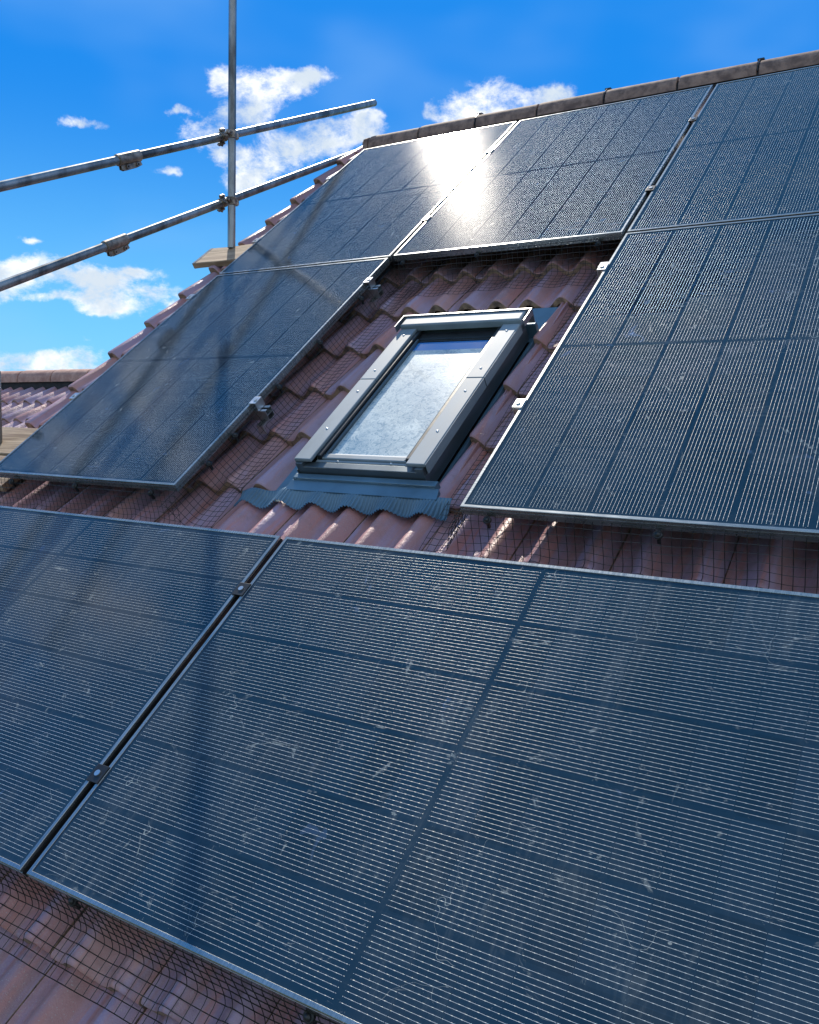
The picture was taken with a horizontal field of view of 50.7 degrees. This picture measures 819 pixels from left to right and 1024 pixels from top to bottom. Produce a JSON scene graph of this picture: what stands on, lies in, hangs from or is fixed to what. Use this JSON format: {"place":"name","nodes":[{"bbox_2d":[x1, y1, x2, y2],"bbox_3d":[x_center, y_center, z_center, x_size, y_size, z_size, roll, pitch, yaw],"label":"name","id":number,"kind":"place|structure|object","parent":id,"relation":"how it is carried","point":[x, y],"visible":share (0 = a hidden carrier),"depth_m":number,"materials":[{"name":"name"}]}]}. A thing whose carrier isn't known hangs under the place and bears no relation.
{"place":"outdoors","nodes":[
{"label":"outdoors","id":0,"kind":"place"},
{"bbox_2d":[1,369,92,427],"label":"neighbour house","id":1,"kind":"structure","parent":0,"point":[26,395],"depth_m":7.07,"materials":[{"name":"tile"}]},
{"bbox_2d":[0,0,818,370],"label":"sky","id":2,"kind":"structure","parent":0,"point":[81,81],"materials":[{"name":"blue"}]},
{"bbox_3d":[-0.471,0.298,2.559,3.440,0.088,0.078,5,44,32],"label":"rail","id":3,"kind":"object","parent":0,"visible":0},
{"bbox_2d":[0,506,282,876],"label":"solar panel","id":4,"kind":"object","parent":3,"relation":"attached to","point":[108,625],"visible":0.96,"depth_m":2.56,"materials":[{"name":"black glass"}]},
{"bbox_2d":[232,582,250,598],"bbox_3d":[-0.486,0.237,2.532,0.042,0.042,0.048,5,44,32],"label":"panel clamp","id":5,"kind":"object","parent":3,"relation":"attached to","point":[241,588],"visible":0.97,"depth_m":2.52,"materials":[{"name":"metal"}]},
{"bbox_2d":[26,537,818,1023],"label":"solar panel","id":6,"kind":"object","parent":3,"relation":"on","point":[342,783],"visible":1,"depth_m":1.77,"materials":[{"name":"black glass"}]},
{"bbox_3d":[-0.748,0.718,2.167,3.440,0.088,0.078,5,44,32],"label":"rail","id":7,"kind":"object","parent":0,"visible":0},
{"bbox_2d":[86,763,109,784],"bbox_3d":[-0.763,0.657,2.140,0.042,0.042,0.048,5,44,32],"label":"panel clamp","id":8,"kind":"object","parent":7,"relation":"attached to","point":[97,774],"visible":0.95,"depth_m":2.13,"materials":[{"name":"metal"}]},
{"bbox_3d":[0.599,-1.392,4.159,3.440,0.088,0.078,5,44,32],"label":"rail","id":9,"kind":"object","parent":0,"visible":0},
{"bbox_2d":[421,216,430,222],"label":"panel clamp","id":10,"kind":"object","parent":9,"relation":"attached to","point":[425,218],"visible":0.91,"depth_m":4.42,"materials":[{"name":"metal"}]},
{"bbox_2d":[645,185,655,195],"bbox_3d":[1.075,-1.424,3.840,0.038,0.041,0.048,5,44,32],"label":"panel clamp","id":11,"kind":"object","parent":9,"relation":"on","point":[649,189],"visible":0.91,"depth_m":3.83,"materials":[{"name":"metal"}]},
{"bbox_3d":[0.975,-1.962,4.690,3.440,0.088,0.078,5,44,32],"label":"rail","id":12,"kind":"object","parent":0,"visible":0},
{"bbox_2d":[219,121,516,274],"bbox_3d":[-0.198,-1.837,5.028,1.134,0.032,1.722,5,44,32],"label":"solar panel","id":13,"kind":"object","parent":12,"relation":"attached to","point":[376,202],"visible":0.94,"depth_m":4.92,"materials":[{"name":"black glass"}]},
{"bbox_2d":[393,85,712,261],"bbox_3d":[0.781,-1.758,4.421,1.134,0.032,1.722,5,44,32],"label":"solar panel","id":14,"kind":"object","parent":12,"relation":"attached to","point":[590,173],"visible":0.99,"depth_m":4.28,"materials":[{"name":"black glass"}]},
{"bbox_2d":[385,237,620,297],"bbox_3d":[0.388,-1.085,3.876,1.136,0.121,0.188,5,44,32],"label":"netting","id":15,"kind":"object","parent":14,"relation":"attached to","point":[598,244],"visible":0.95,"depth_m":3.88,"materials":[{"name":"black metal"}]},
{"bbox_2d":[688,116,697,125],"bbox_3d":[1.427,-1.958,4.338,0.038,0.041,0.048,5,44,32],"label":"panel clamp","id":16,"kind":"object","parent":12,"relation":"attached to","point":[692,119],"visible":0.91,"depth_m":4.33,"materials":[{"name":"metal"}]},
{"bbox_2d":[627,65,818,232],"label":"solar panel","id":17,"kind":"object","parent":12,"relation":"attached to","point":[747,149],"visible":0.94,"depth_m":3.78,"materials":[{"name":"black glass"}]},
{"bbox_3d":[0.870,-0.270,2.590,1.177,0.088,0.078,5,44,32],"label":"rail","id":18,"kind":"object","parent":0,"visible":0},
{"bbox_2d":[512,399,526,416],"bbox_3d":[0.363,-0.344,2.832,0.035,0.042,0.048,5,44,32],"label":"panel clamp","id":19,"kind":"object","parent":18,"relation":"attached to","point":[517,404],"visible":0.97,"depth_m":2.82,"materials":[{"name":"metal"}]},
{"bbox_2d":[460,213,818,542],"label":"solar panel","id":20,"kind":"object","parent":18,"relation":"on","point":[675,387],"visible":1,"depth_m":2.60,"materials":[{"name":"black glass"}]},
{"bbox_2d":[597,263,608,278],"bbox_3d":[0.763,-0.950,3.397,0.035,0.042,0.048,5,44,32],"label":"panel clamp","id":21,"kind":"object","parent":20,"relation":"attached to","point":[601,267],"visible":0.99,"depth_m":3.39,"materials":[{"name":"metal"}]},
{"bbox_2d":[454,510,818,593],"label":"netting","id":22,"kind":"object","parent":20,"relation":"attached to","point":[657,534],"visible":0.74,"depth_m":2.24,"materials":[{"name":"black metal"}]},
{"label":"ground","id":23,"kind":"structure","parent":0,"visible":0},
{"bbox_2d":[0,50,818,1023],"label":"house","id":24,"kind":"structure","parent":23,"relation":"on","point":[28,994],"depth_m":3.04,"materials":[{"name":"tile"}]},
{"bbox_2d":[0,455,19,491],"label":"scaffold board","id":25,"kind":"object","parent":24,"relation":"on","point":[2,480],"visible":0.21,"depth_m":3.82,"materials":[{"name":"brown wood"}]},
{"bbox_2d":[0,427,37,455],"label":"scaffold board","id":26,"kind":"object","parent":24,"relation":"on","point":[13,438],"visible":0.38,"depth_m":4.13,"materials":[{"name":"brown wood"}]},
{"bbox_2d":[0,0,376,443],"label":"scaffold","id":27,"kind":"object","parent":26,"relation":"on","point":[130,160],"visible":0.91,"depth_m":5.19,"materials":[{"name":"silver metal"}]},
{"bbox_2d":[0,863,337,1023],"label":"netting","id":28,"kind":"object","parent":24,"relation":"on","point":[309,1017],"visible":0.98,"depth_m":1.82,"materials":[{"name":"black metal"}]},
{"bbox_2d":[192,244,252,268],"bbox_3d":[-1.066,-1.576,5.297,0.566,0.037,0.202,5,44,32],"label":"scaffold board","id":29,"kind":"object","parent":24,"relation":"on","point":[223,256],"visible":0.62,"depth_m":5.33,"materials":[{"name":"brown wood"}]},
{"bbox_2d":[245,405,274,433],"bbox_3d":[-1.058,-0.409,3.764,1.180,0.088,0.078,5,44,32],"label":"mounting rail","id":30,"kind":"object","parent":24,"relation":"attached to","point":[266,413],"visible":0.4,"depth_m":3.46,"materials":[{"name":"metal"}]},
{"bbox_2d":[248,397,264,410],"bbox_3d":[-0.611,-0.433,3.449,0.035,0.042,0.048,5,44,32],"label":"panel clamp","id":31,"kind":"object","parent":30,"relation":"attached to","point":[258,402],"visible":1,"depth_m":3.44,"materials":[{"name":"metal"}]},
{"bbox_2d":[159,264,420,527],"bbox_3d":[-0.418,-0.558,3.620,0.164,0.121,1.802,5,44,32],"label":"netting","id":32,"kind":"object","parent":24,"relation":"on","point":[278,387],"visible":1,"depth_m":3.53,"materials":[{"name":"black metal"}]},
{"bbox_2d":[358,285,383,309],"bbox_3d":[-0.637,-1.048,4.359,1.180,0.088,0.078,5,44,32],"label":"mounting rail","id":33,"kind":"object","parent":24,"relation":"attached to","point":[376,290],"visible":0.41,"depth_m":4.06,"materials":[{"name":"metal"}]},
{"bbox_2d":[0,258,389,491],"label":"solar panel","id":34,"kind":"object","parent":33,"relation":"on","point":[164,404],"visible":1,"depth_m":3.81,"materials":[{"name":"black glass"}]},
{"bbox_2d":[69,393,79,400],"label":"panel clamp","id":35,"kind":"object","parent":34,"relation":"attached to","point":[74,395],"visible":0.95,"depth_m":4.06,"materials":[{"name":"metal"}]},
{"bbox_2d":[0,476,179,522],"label":"netting","id":36,"kind":"object","parent":34,"relation":"attached to","point":[76,487],"visible":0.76,"depth_m":3.43,"materials":[{"name":"black metal"}]},
{"bbox_2d":[186,294,194,300],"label":"panel clamp","id":37,"kind":"object","parent":34,"relation":"attached to","point":[190,296],"visible":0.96,"depth_m":4.63,"materials":[{"name":"metal"}]},
{"bbox_2d":[363,277,375,288],"bbox_3d":[-0.189,-1.072,4.045,0.035,0.042,0.048,5,44,32],"label":"panel clamp","id":38,"kind":"object","parent":33,"relation":"attached to","point":[371,281],"visible":1,"depth_m":4.03,"materials":[{"name":"metal"}]},
{"bbox_2d":[233,307,557,520],"bbox_3d":[0.003,-0.482,3.335,0.890,0.140,1.357,5,44,32],"label":"skylight","id":39,"kind":"object","parent":24,"relation":"on","point":[392,432],"visible":1,"depth_m":3.15,"materials":[{"name":"metal"}]},
{"bbox_2d":[419,268,597,551],"bbox_3d":[0.468,-0.510,3.102,0.164,0.121,1.793,5,44,32],"label":"netting","id":40,"kind":"object","parent":24,"relation":"on","point":[455,522],"visible":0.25,"depth_m":2.86,"materials":[{"name":"black metal"}]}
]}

